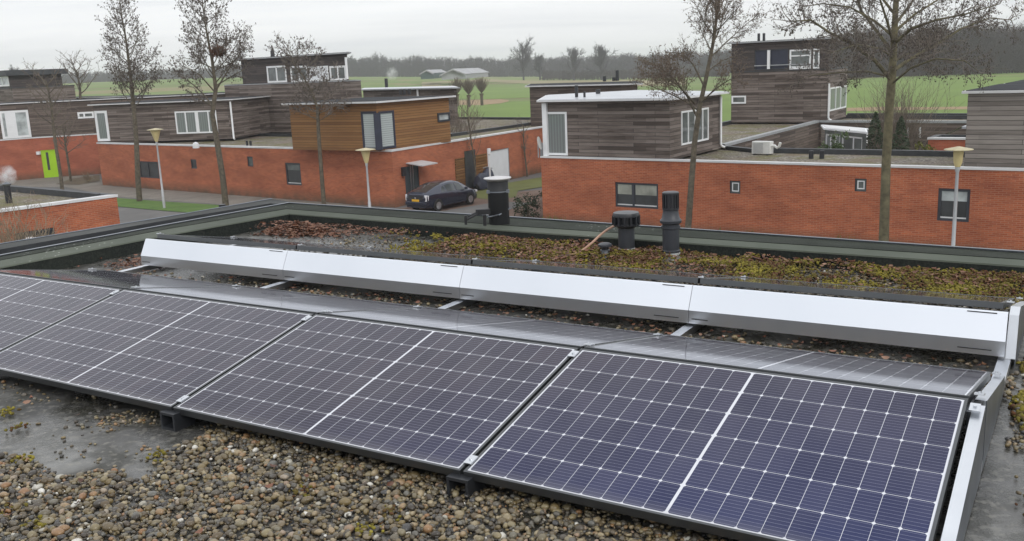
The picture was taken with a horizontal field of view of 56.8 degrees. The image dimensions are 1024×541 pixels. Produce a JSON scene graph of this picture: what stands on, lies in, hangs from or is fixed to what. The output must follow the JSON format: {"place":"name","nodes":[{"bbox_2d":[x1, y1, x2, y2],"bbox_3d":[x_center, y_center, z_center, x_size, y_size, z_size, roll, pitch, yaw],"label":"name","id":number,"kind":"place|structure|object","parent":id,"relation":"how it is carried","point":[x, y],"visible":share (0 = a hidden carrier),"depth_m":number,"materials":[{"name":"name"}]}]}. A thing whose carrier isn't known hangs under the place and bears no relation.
{"place":"outdoors","nodes":[
{"label":"outdoors","id":0,"kind":"place"},
{"bbox_2d":[0,69,75,102],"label":"timber house","id":1,"kind":"structure","parent":0,"point":[13,88],"depth_m":91.39,"materials":[{"name":"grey wood"}]},
{"bbox_2d":[117,198,218,211],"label":"lawn","id":2,"kind":"structure","parent":0,"point":[158,205],"depth_m":51.54,"materials":[{"name":"plant"}]},
{"bbox_2d":[94,0,167,200],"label":"alder tree","id":3,"kind":"object","parent":2,"relation":"on","point":[119,9],"visible":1,"depth_m":52.50,"materials":[{"name":"brown plant"}]},
{"bbox_2d":[149,128,165,207],"bbox_3d":[-18.710,-5.409,50.316,0.838,4.276,0.838,-2,12,0],"label":"street lamp","id":4,"kind":"object","parent":2,"relation":"on","point":[155,132],"visible":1,"depth_m":50.12,"materials":[{"name":"metal"}]},
{"bbox_2d":[156,0,261,205],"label":"alder tree","id":5,"kind":"object","parent":2,"relation":"on","point":[223,184],"visible":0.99,"depth_m":48.62,"materials":[{"name":"brown plant"}]},
{"bbox_2d":[208,43,229,58],"bbox_3d":[-15.040,-11.250,48.503,1.231,0.974,1.043,5,14,31],"label":"bird nest","id":6,"kind":"object","parent":5,"relation":"in","point":[214,53],"visible":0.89,"depth_m":48.32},
{"bbox_2d":[0,175,352,205],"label":"pavement","id":7,"kind":"structure","parent":0,"point":[156,194],"depth_m":57.59,"materials":[{"name":"concrete"}]},
{"bbox_2d":[265,31,351,203],"bbox_3d":[-9.751,-7.303,46.391,4.047,8.876,3.503,-2,12,0],"label":"young tree","id":8,"kind":"object","parent":7,"relation":"on","point":[330,105],"visible":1,"depth_m":46.04,"materials":[{"name":"brown plant"}]},
{"bbox_2d":[39,172,541,223],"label":"street","id":9,"kind":"structure","parent":0,"point":[127,214],"depth_m":49.75,"materials":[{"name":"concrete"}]},
{"bbox_2d":[18,57,81,189],"bbox_3d":[-29.497,-9.256,60.336,3.810,8.504,3.532,7,15,38],"label":"young tree","id":10,"kind":"object","parent":9,"relation":"on","point":[51,107],"visible":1,"depth_m":59.92,"materials":[{"name":"brown plant"}]},
{"bbox_2d":[0,182,119,242],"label":"brick garage","id":11,"kind":"structure","parent":9,"relation":"on","point":[86,210],"depth_m":32.58,"materials":[{"name":"orange brick"}]},
{"bbox_2d":[57,175,99,184],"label":"planting bed","id":12,"kind":"object","parent":9,"relation":"on","point":[77,181],"visible":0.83,"depth_m":66.88,"materials":[{"name":"soil"}]},
{"bbox_2d":[46,118,90,181],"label":"young tree","id":13,"kind":"object","parent":12,"relation":"on","point":[65,139],"visible":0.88,"depth_m":66.42,"materials":[{"name":"brown plant"}]},
{"bbox_2d":[0,92,224,181],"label":"house","id":14,"kind":"structure","parent":9,"relation":"on","point":[27,149],"depth_m":70.26,"materials":[{"name":"red brick"}]},
{"bbox_2d":[0,110,31,138],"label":"window","id":15,"kind":"structure","parent":14,"relation":"in","point":[14,124],"depth_m":68.95,"materials":[{"name":"white paint"}]},
{"bbox_2d":[40,149,58,177],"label":"green door","id":16,"kind":"structure","parent":14,"relation":"in","point":[53,172],"depth_m":70.62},
{"bbox_2d":[87,89,542,207],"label":"house","id":17,"kind":"structure","parent":9,"relation":"on","point":[413,142],"depth_m":53.23,"materials":[{"name":"brick"}]},
{"bbox_2d":[94,111,109,140],"bbox_3d":[-27.152,-9.577,62.779,0.899,1.986,0.259,0,12,10],"label":"window","id":18,"kind":"structure","parent":17,"relation":"in","point":[101,119],"depth_m":62.76,"materials":[{"name":"white paint"}]},
{"bbox_2d":[140,161,159,178],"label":"window","id":19,"kind":"structure","parent":17,"relation":"in","point":[147,169],"depth_m":60.08,"materials":[{"name":"grey glass"}]},
{"bbox_2d":[174,110,217,133],"bbox_3d":[-20.534,-9.673,61.701,2.878,1.446,0.607,-2,12,1],"label":"window","id":20,"kind":"structure","parent":17,"relation":"in","point":[187,122],"depth_m":61.68,"materials":[{"name":"glass"}]},
{"bbox_2d":[285,163,301,185],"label":"window","id":21,"kind":"structure","parent":17,"relation":"in","point":[293,172],"depth_m":51.60,"materials":[{"name":"grey glass"}]},
{"bbox_2d":[361,111,375,149],"bbox_3d":[-6.970,-6.894,46.680,0.952,1.868,0.636,-1,12,4],"label":"window","id":22,"kind":"structure","parent":17,"relation":"in","point":[367,120],"depth_m":46.69,"materials":[{"name":"white glass"}]},
{"bbox_2d":[378,110,395,148],"bbox_3d":[-6.216,-6.968,46.891,0.778,1.845,0.980,-2,12,0],"label":"window","id":23,"kind":"structure","parent":17,"relation":"in","point":[387,117],"depth_m":46.93,"materials":[{"name":"white glass"}]},
{"bbox_2d":[405,165,418,193],"bbox_3d":[-5.152,-4.617,48.363,0.707,1.444,1.115,-2,12,0],"label":"front door","id":24,"kind":"structure","parent":17,"relation":"in","point":[415,168],"depth_m":48.35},
{"bbox_2d":[464,149,475,187],"bbox_3d":[-2.325,-5.676,53.037,0.040,2.100,1.116,5,14,29],"label":"door","id":25,"kind":"structure","parent":17,"relation":"in","point":[468,157],"depth_m":52.92,"materials":[{"name":"grey glass"}]},
{"bbox_2d":[487,148,509,179],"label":"garage door","id":26,"kind":"structure","parent":17,"relation":"in","point":[499,159],"depth_m":55.96,"materials":[{"name":"metal"}]},
{"bbox_2d":[513,116,531,176],"bbox_3d":[0.678,-7.597,57.759,1.270,3.840,1.082,-2,12,0],"label":"climbing plant","id":27,"kind":"object","parent":17,"relation":"attached to","point":[524,145],"visible":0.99,"depth_m":57.72,"materials":[{"name":"brown plant"}]},
{"bbox_2d":[355,148,374,206],"bbox_3d":[-6.392,-3.735,42.094,0.887,3.421,0.887,-2,12,0],"label":"street lamp","id":28,"kind":"object","parent":9,"relation":"on","point":[365,152],"visible":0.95,"depth_m":41.78,"materials":[{"name":"metal"}]},
{"bbox_2d":[628,0,771,227],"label":"alder tree","id":29,"kind":"object","parent":9,"relation":"on","point":[717,11],"visible":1,"depth_m":32.09,"materials":[{"name":"brown plant"}]},
{"bbox_2d":[815,129,849,148],"bbox_3d":[13.632,-4.295,40.515,1.786,3.385,1.721,-2,12,0],"label":"green shrub","id":30,"kind":"object","parent":9,"relation":"on","point":[836,145],"visible":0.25,"depth_m":40.25,"materials":[{"name":"green plant"}]},
{"bbox_2d":[762,0,1023,241],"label":"alder tree","id":31,"kind":"object","parent":9,"relation":"on","point":[893,67],"visible":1,"depth_m":26.15,"materials":[{"name":"brown plant"}]},
{"bbox_2d":[944,146,973,245],"bbox_3d":[12.102,-1.368,25.894,0.731,4.036,0.731,-2,12,0],"label":"street lamp","id":32,"kind":"object","parent":9,"relation":"on","point":[958,152],"visible":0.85,"depth_m":25.60,"materials":[{"name":"metal"}]},
{"bbox_2d":[400,190,542,217],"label":"driveway","id":33,"kind":"structure","parent":0,"point":[480,201],"depth_m":46.85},
{"bbox_2d":[405,180,476,210],"bbox_3d":[-3.409,-3.779,46.483,1.830,1.324,3.978,7,15,37],"label":"parked car","id":34,"kind":"object","parent":33,"relation":"on","point":[436,195],"visible":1,"depth_m":45.45,"materials":[{"name":"paint"}]},
{"bbox_2d":[513,191,542,217],"bbox_3d":[0.597,-2.922,42.375,1.600,1.248,1.648,4,14,29],"label":"green shrub","id":35,"kind":"object","parent":33,"relation":"on","point":[526,209],"visible":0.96,"depth_m":42.34,"materials":[{"name":"green plant"}]},
{"bbox_2d":[439,202,529,213],"bbox_3d":[-1.109,-2.982,45.495,4.895,0.001,2.697,-13,16,-41],"label":"parking bay","id":36,"kind":"object","parent":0,"point":[470,209],"visible":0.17,"depth_m":45.62,"materials":[{"name":"concrete"}]},
{"bbox_2d":[458,86,529,98],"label":"meadow","id":37,"kind":"structure","parent":0,"point":[495,93],"depth_m":236.46,"materials":[{"name":"plant"}]},
{"bbox_2d":[458,101,530,116],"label":"meadow","id":38,"kind":"structure","parent":0,"point":[518,109],"depth_m":150.90,"materials":[{"name":"plant"}]},
{"bbox_2d":[461,78,475,105],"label":"pollard willow","id":39,"kind":"object","parent":38,"relation":"on","point":[468,83],"visible":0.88,"depth_m":146.98,"materials":[{"name":"brown plant"}]},
{"bbox_2d":[472,76,489,104],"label":"pollard willow","id":40,"kind":"object","parent":38,"relation":"on","point":[480,85],"visible":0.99,"depth_m":147.05,"materials":[{"name":"brown plant"}]},
{"bbox_2d":[476,177,541,198],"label":"verge","id":41,"kind":"structure","parent":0,"point":[515,187],"depth_m":53.09,"materials":[{"name":"plant"}]},
{"bbox_2d":[456,77,486,176],"bbox_3d":[-2.388,-7.482,52.182,1.536,6.197,1.711,-9,14,-26],"label":"sapling","id":42,"kind":"object","parent":41,"relation":"on","point":[467,120],"visible":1,"depth_m":52.02,"materials":[{"name":"brown plant"}]},
{"bbox_2d":[473,166,493,189],"bbox_3d":[-1.591,-5.159,52.983,0.951,1.250,1.763,8,16,39],"label":"motorcycle","id":43,"kind":"object","parent":41,"relation":"on","point":[479,182],"visible":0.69,"depth_m":52.41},
{"bbox_2d":[0,0,1023,79],"label":"sky","id":44,"kind":"structure","parent":0,"point":[32,30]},
{"bbox_2d":[63,71,1023,104],"bbox_3d":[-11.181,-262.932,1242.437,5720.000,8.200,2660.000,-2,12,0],"label":"field","id":45,"kind":"structure","parent":0,"point":[105,89],"depth_m":321.25,"materials":[{"name":"plant"}]},
{"bbox_2d":[0,191,71,242],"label":"bare bush","id":46,"kind":"object","parent":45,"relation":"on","point":[8,235],"visible":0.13,"depth_m":28.55,"materials":[{"name":"plant"}]},
{"bbox_2d":[56,50,98,98],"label":"alder tree","id":47,"kind":"object","parent":45,"relation":"on","point":[77,73],"visible":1,"depth_m":73.22,"materials":[{"name":"brown plant"}]},
{"bbox_2d":[61,67,240,82],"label":"wood","id":48,"kind":"object","parent":45,"relation":"on","point":[101,77],"visible":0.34,"depth_m":588.96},
{"bbox_2d":[224,49,530,133],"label":"house","id":49,"kind":"structure","parent":45,"relation":"on","point":[268,79],"depth_m":65.96,"materials":[{"name":"brown wood"}]},
{"bbox_2d":[266,65,286,82],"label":"window","id":50,"kind":"structure","parent":49,"relation":"in","point":[273,75],"depth_m":65.79,"materials":[{"name":"white paint"}]},
{"bbox_2d":[329,65,346,80],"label":"window","id":51,"kind":"structure","parent":49,"relation":"in","point":[342,73],"depth_m":62.20,"materials":[{"name":"glass"}]},
{"bbox_2d":[361,78,459,125],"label":"timber house","id":52,"kind":"structure","parent":45,"relation":"on","point":[386,91],"depth_m":71.89,"materials":[{"name":"grey wood"}]},
{"bbox_2d":[419,69,445,78],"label":"farm shed","id":53,"kind":"structure","parent":45,"relation":"on","point":[431,74],"depth_m":328.31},
{"bbox_2d":[424,95,490,132],"bbox_3d":[-3.700,-9.054,61.808,4.284,5.362,4.717,-9,14,-28],"label":"bare bush","id":54,"kind":"object","parent":45,"relation":"on","point":[458,127],"visible":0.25,"depth_m":61.33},
{"bbox_2d":[439,68,487,79],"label":"farm shed","id":55,"kind":"structure","parent":45,"relation":"on","point":[463,73],"depth_m":335.63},
{"bbox_2d":[211,48,731,77],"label":"wood","id":56,"kind":"object","parent":45,"relation":"on","point":[376,66],"visible":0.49,"depth_m":548.22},
{"bbox_2d":[459,99,508,104],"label":"reed bank","id":57,"kind":"structure","parent":45,"relation":"on","point":[492,101],"depth_m":186.68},
{"bbox_2d":[0,198,1023,540],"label":"house","id":58,"kind":"structure","parent":45,"relation":"on","point":[996,514],"depth_m":6.42,"materials":[{"name":"gravel"}]},
{"bbox_2d":[88,233,248,272],"bbox_3d":[-3.539,-0.029,7.794,0.060,0.306,3.666,5,14,31],"label":"mounting rail","id":59,"kind":"object","parent":58,"relation":"on","point":[139,269],"visible":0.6,"depth_m":8.28,"materials":[{"name":"metal"}]},
{"bbox_2d":[0,270,231,289],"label":"solar panel","id":60,"kind":"object","parent":59,"relation":"on","point":[116,279],"visible":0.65,"depth_m":7.00,"materials":[{"name":"glass"}]},
{"bbox_2d":[109,244,385,294],"bbox_3d":[-2.106,0.109,6.894,0.100,0.318,3.740,5,14,31],"label":"mounting rail","id":61,"kind":"object","parent":58,"relation":"on","point":[284,284],"visible":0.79,"depth_m":7.37,"materials":[{"name":"metal"}]},
{"bbox_2d":[0,273,122,350],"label":"solar panel","id":62,"kind":"object","parent":61,"relation":"on","point":[30,306],"visible":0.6,"depth_m":6.15,"materials":[{"name":"glass"}]},
{"bbox_2d":[0,289,313,410],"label":"solar panel","id":63,"kind":"object","parent":61,"relation":"on","point":[160,352],"visible":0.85,"depth_m":5.26,"materials":[{"name":"glass"}]},
{"bbox_2d":[141,239,287,279],"bbox_3d":[-2.499,-0.102,7.877,1.696,0.224,0.105,5,14,31],"label":"wind deflector","id":64,"kind":"object","parent":61,"relation":"attached to","point":[248,261],"visible":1,"depth_m":7.82,"materials":[{"name":"metal"}]},
{"bbox_2d":[157,234,366,249],"bbox_3d":[-2.159,-0.242,8.385,1.655,0.036,1.038,5,2,31],"label":"solar panel","id":65,"kind":"object","parent":61,"relation":"on","point":[260,242],"visible":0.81,"depth_m":8.11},
{"bbox_2d":[128,286,418,314],"bbox_3d":[-1.541,0.195,6.222,1.655,0.037,1.038,5,2,31],"label":"solar panel","id":66,"kind":"object","parent":61,"relation":"on","point":[314,304],"visible":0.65,"depth_m":6.13,"materials":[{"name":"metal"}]},
{"bbox_2d":[159,258,548,431],"bbox_3d":[-0.678,0.232,6.038,0.100,0.318,3.740,5,14,31],"label":"mounting rail","id":67,"kind":"object","parent":58,"relation":"on","point":[173,420],"visible":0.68,"depth_m":4.55,"materials":[{"name":"metal"}]},
{"bbox_2d":[283,251,463,298],"bbox_3d":[-1.058,0.022,7.013,1.666,0.224,0.105,5,14,31],"label":"wind deflector","id":68,"kind":"object","parent":67,"relation":"attached to","point":[426,278],"visible":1,"depth_m":6.96,"materials":[{"name":"metal"}]},
{"bbox_2d":[173,314,578,474],"bbox_3d":[-0.650,0.525,4.500,1.655,0.036,1.038,5,26,31],"label":"solar panel","id":69,"kind":"object","parent":67,"relation":"on","point":[442,402],"visible":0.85,"depth_m":4.39,"materials":[{"name":"glass"}]},
{"bbox_2d":[297,245,531,263],"bbox_3d":[-0.731,-0.119,7.529,1.655,0.036,1.038,5,2,31],"label":"solar panel","id":70,"kind":"object","parent":67,"relation":"on","point":[426,256],"visible":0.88,"depth_m":7.25,"materials":[{"name":"glass"}]},
{"bbox_2d":[319,307,663,349],"bbox_3d":[-0.113,0.317,5.365,1.655,0.036,1.038,5,2,31],"label":"solar panel","id":71,"kind":"object","parent":67,"relation":"on","point":[578,336],"visible":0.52,"depth_m":5.26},
{"bbox_2d":[464,176,510,225],"bbox_3d":[-0.186,-0.012,9.267,0.268,1.803,0.517,8,16,40],"label":"flue pipe","id":72,"kind":"object","parent":58,"relation":"attached to","point":[497,210],"visible":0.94,"depth_m":9.13,"materials":[{"name":"metal"}]},
{"bbox_2d":[0,235,1023,540],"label":"gravel","id":73,"kind":"structure","parent":58,"relation":"on","point":[54,487],"depth_m":3.69,"materials":[{"name":"gravel"}]},
{"bbox_2d":[0,228,1023,535],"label":"moss","id":74,"kind":"object","parent":58,"relation":"on","point":[910,278],"visible":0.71,"depth_m":7.05,"materials":[{"name":"plant"}]},
{"bbox_2d":[4,220,1023,540],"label":"fallen leaves","id":75,"kind":"object","parent":58,"relation":"on","point":[310,228],"visible":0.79,"depth_m":8.12,"materials":[{"name":"brown plant"}]},
{"bbox_2d":[446,275,753,499],"bbox_3d":[0.750,0.354,5.182,0.100,0.318,3.740,5,14,31],"label":"mounting rail","id":76,"kind":"object","parent":58,"relation":"on","point":[453,480],"visible":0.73,"depth_m":3.70,"materials":[{"name":"metal"}]},
{"bbox_2d":[459,266,692,322],"bbox_3d":[0.369,0.144,6.157,1.666,0.224,0.105,5,14,31],"label":"wind deflector","id":77,"kind":"object","parent":76,"relation":"attached to","point":[663,301],"visible":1,"depth_m":6.09,"materials":[{"name":"metal"}]},
{"bbox_2d":[472,260,743,283],"bbox_3d":[0.698,0.003,6.673,1.655,0.036,1.038,5,2,31],"label":"solar panel","id":78,"kind":"object","parent":76,"relation":"on","point":[673,276],"visible":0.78,"depth_m":6.38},
{"bbox_2d":[463,348,967,540],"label":"solar panel","id":79,"kind":"object","parent":76,"relation":"on","point":[740,454],"visible":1,"depth_m":3.54,"materials":[{"name":"glass"}]},
{"bbox_2d":[584,334,990,404],"bbox_3d":[1.315,0.440,4.509,1.655,0.036,1.038,5,2,31],"label":"solar panel","id":80,"kind":"object","parent":76,"relation":"on","point":[937,380],"visible":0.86,"depth_m":4.39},
{"bbox_2d":[612,210,639,252],"bbox_3d":[0.979,-0.316,8.113,0.242,0.382,0.239,-2,12,0],"label":"roof vent","id":81,"kind":"object","parent":58,"relation":"on","point":[625,222],"visible":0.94,"depth_m":8.04,"materials":[{"name":"grey plastic"}]},
{"bbox_2d":[660,191,681,262],"bbox_3d":[1.310,-0.364,7.812,0.180,0.575,0.180,-2,12,0],"label":"roof vent","id":82,"kind":"object","parent":58,"relation":"on","point":[670,220],"visible":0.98,"depth_m":7.75,"materials":[{"name":"grey plastic"}]},
{"bbox_2d":[939,297,1022,540],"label":"mounting rail","id":83,"kind":"object","parent":58,"relation":"on","point":[1002,366],"visible":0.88,"depth_m":4.60,"materials":[{"name":"metal"}]},
{"bbox_2d":[689,285,1008,356],"bbox_3d":[1.810,0.268,5.293,1.696,0.224,0.105,5,14,31],"label":"wind deflector","id":84,"kind":"object","parent":83,"relation":"attached to","point":[968,330],"visible":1,"depth_m":5.22,"materials":[{"name":"metal"}]},
{"bbox_2d":[700,277,1014,308],"bbox_3d":[2.126,0.126,5.816,1.655,0.036,1.038,5,2,31],"label":"solar panel","id":85,"kind":"object","parent":83,"relation":"on","point":[994,302],"visible":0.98,"depth_m":5.50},
{"bbox_2d":[941,405,984,540],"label":"side plate","id":86,"kind":"object","parent":83,"relation":"attached to","point":[966,485],"visible":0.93,"depth_m":3.25,"materials":[{"name":"metal"}]},
{"bbox_2d":[976,375,1004,470],"bbox_3d":[2.063,0.539,4.079,0.042,0.289,0.995,5,14,31],"label":"side plate","id":87,"kind":"object","parent":83,"relation":"attached to","point":[993,390],"visible":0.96,"depth_m":3.93,"materials":[{"name":"metal"}]},
{"bbox_2d":[1006,301,1023,368],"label":"side plate","id":88,"kind":"object","parent":83,"relation":"attached to","point":[1015,329],"visible":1,"depth_m":4.86,"materials":[{"name":"metal"}]},
{"bbox_2d":[509,33,535,79],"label":"bare tree","id":89,"kind":"object","parent":45,"relation":"on","point":[523,52],"visible":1,"depth_m":409.07,"materials":[{"name":"plant"}]},
{"bbox_2d":[532,52,545,79],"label":"bare tree","id":90,"kind":"object","parent":45,"relation":"on","point":[538,63],"visible":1,"depth_m":420.12,"materials":[{"name":"grey wood"}]},
{"bbox_2d":[560,46,585,79],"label":"bare tree","id":91,"kind":"object","parent":45,"relation":"on","point":[573,56],"visible":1,"depth_m":390.19,"materials":[{"name":"grey wood"}]},
{"bbox_2d":[525,70,642,125],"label":"timber house","id":92,"kind":"structure","parent":45,"relation":"on","point":[539,91],"depth_m":61.91,"materials":[{"name":"brown wood"}]},
{"bbox_2d":[586,44,619,79],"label":"bare tree","id":93,"kind":"object","parent":45,"relation":"on","point":[599,57],"visible":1,"depth_m":389.40,"materials":[{"name":"grey wood"}]},
{"bbox_2d":[542,67,728,79],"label":"hedge","id":94,"kind":"object","parent":45,"relation":"on","point":[568,75],"visible":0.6,"depth_m":403.67,"materials":[{"name":"brown plant"}]},
{"bbox_2d":[719,33,966,149],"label":"house","id":95,"kind":"structure","parent":45,"relation":"on","point":[762,110],"depth_m":53.32,"materials":[{"name":"brown wood"}]},
{"bbox_2d":[789,49,810,68],"bbox_3d":[16.113,-11.799,52.885,1.080,1.075,0.812,-2,12,0],"label":"window","id":96,"kind":"structure","parent":95,"relation":"in","point":[794,55],"depth_m":52.88,"materials":[{"name":"white paint"}]},
{"bbox_2d":[829,85,846,110],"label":"window","id":97,"kind":"structure","parent":95,"relation":"in","point":[837,100],"depth_m":54.48,"materials":[{"name":"white paint"}]},
{"bbox_2d":[821,125,867,148],"bbox_3d":[15.627,-5.078,44.363,2.026,3.267,6.341,1,12,14],"label":"conservatory","id":98,"kind":"object","parent":45,"relation":"on","point":[857,138],"visible":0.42,"depth_m":42.84,"materials":[{"name":"white glass"}]},
{"bbox_2d":[842,135,861,148],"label":"window","id":99,"kind":"structure","parent":98,"relation":"in","point":[854,142],"depth_m":42.20,"materials":[{"name":"white paint"}]},
{"bbox_2d":[866,112,882,148],"bbox_3d":[16.063,-5.037,42.020,1.784,3.987,1.816,-2,12,0],"label":"conifer","id":100,"kind":"object","parent":45,"relation":"on","point":[878,128],"visible":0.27,"depth_m":41.67,"materials":[{"name":"green plant"}]},
{"bbox_2d":[833,69,960,149],"bbox_3d":[18.611,-6.859,45.545,5.557,5.840,4.364,9,16,43],"label":"bare bush","id":101,"kind":"object","parent":45,"relation":"on","point":[905,114],"visible":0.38,"depth_m":45.24,"materials":[{"name":"plant"}]},
{"bbox_2d":[892,116,909,149],"bbox_3d":[16.784,-4.784,41.039,1.711,3.854,1.684,-2,12,0],"label":"conifer","id":102,"kind":"object","parent":45,"relation":"on","point":[901,120],"visible":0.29,"depth_m":40.72,"materials":[{"name":"green plant"}]},
{"bbox_2d":[835,19,1023,77],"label":"wood edge","id":103,"kind":"object","parent":45,"relation":"on","point":[1012,58],"visible":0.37,"depth_m":244.28,"materials":[{"name":"plant"}]},
{"bbox_2d":[927,125,965,150],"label":"brick outbuilding","id":104,"kind":"structure","parent":45,"relation":"on","point":[939,141],"depth_m":42.01,"materials":[{"name":"brick"}]},
{"bbox_2d":[422,79,685,85],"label":"field track","id":105,"kind":"structure","parent":0,"point":[436,83],"depth_m":363.20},
{"bbox_2d":[536,85,1023,250],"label":"house","id":106,"kind":"structure","parent":0,"point":[604,156],"depth_m":35.34,"materials":[{"name":"brick"}]},
{"bbox_2d":[547,112,567,154],"bbox_3d":[1.894,-5.705,39.439,0.938,1.787,0.784,-2,12,0],"label":"window","id":107,"kind":"structure","parent":106,"relation":"in","point":[557,121],"depth_m":39.36,"materials":[{"name":"glass"}]},
{"bbox_2d":[615,182,657,208],"bbox_3d":[4.965,-2.981,37.504,1.597,0.996,1.255,-2,12,0],"label":"window","id":108,"kind":"structure","parent":106,"relation":"in","point":[633,195],"depth_m":37.49,"materials":[{"name":"grey glass"}]},
{"bbox_2d":[681,107,708,145],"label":"window","id":109,"kind":"structure","parent":106,"relation":"in","point":[688,117],"depth_m":37.89,"materials":[{"name":"white paint"}]},
{"bbox_2d":[752,141,781,154],"bbox_3d":[10.235,-4.912,37.969,1.212,0.535,0.400,8,16,40],"label":"air conditioner","id":110,"kind":"object","parent":106,"relation":"on","point":[762,147],"visible":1,"depth_m":37.91,"materials":[{"name":"white plastic"}]},
{"bbox_2d":[855,178,866,191],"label":"window","id":111,"kind":"structure","parent":106,"relation":"in","point":[860,184],"depth_m":32.17,"materials":[{"name":"white paint"}]},
{"bbox_2d":[937,188,970,221],"bbox_3d":[14.253,-2.118,30.536,0.822,1.064,0.662,-2,12,0],"label":"window","id":112,"kind":"structure","parent":106,"relation":"in","point":[945,196],"depth_m":30.53,"materials":[{"name":"black glass"}]},
{"bbox_2d":[962,83,1023,167],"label":"timber house","id":113,"kind":"structure","parent":106,"relation":"on","point":[995,127],"depth_m":29.85,"materials":[{"name":"brown wood"}]},
{"bbox_2d":[722,77,1023,121],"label":"meadow","id":114,"kind":"structure","parent":0,"point":[955,94],"depth_m":154.25,"materials":[{"name":"plant"}]},
{"bbox_2d":[847,107,966,110],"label":"field bank","id":115,"kind":"structure","parent":0,"point":[874,109],"depth_m":110.03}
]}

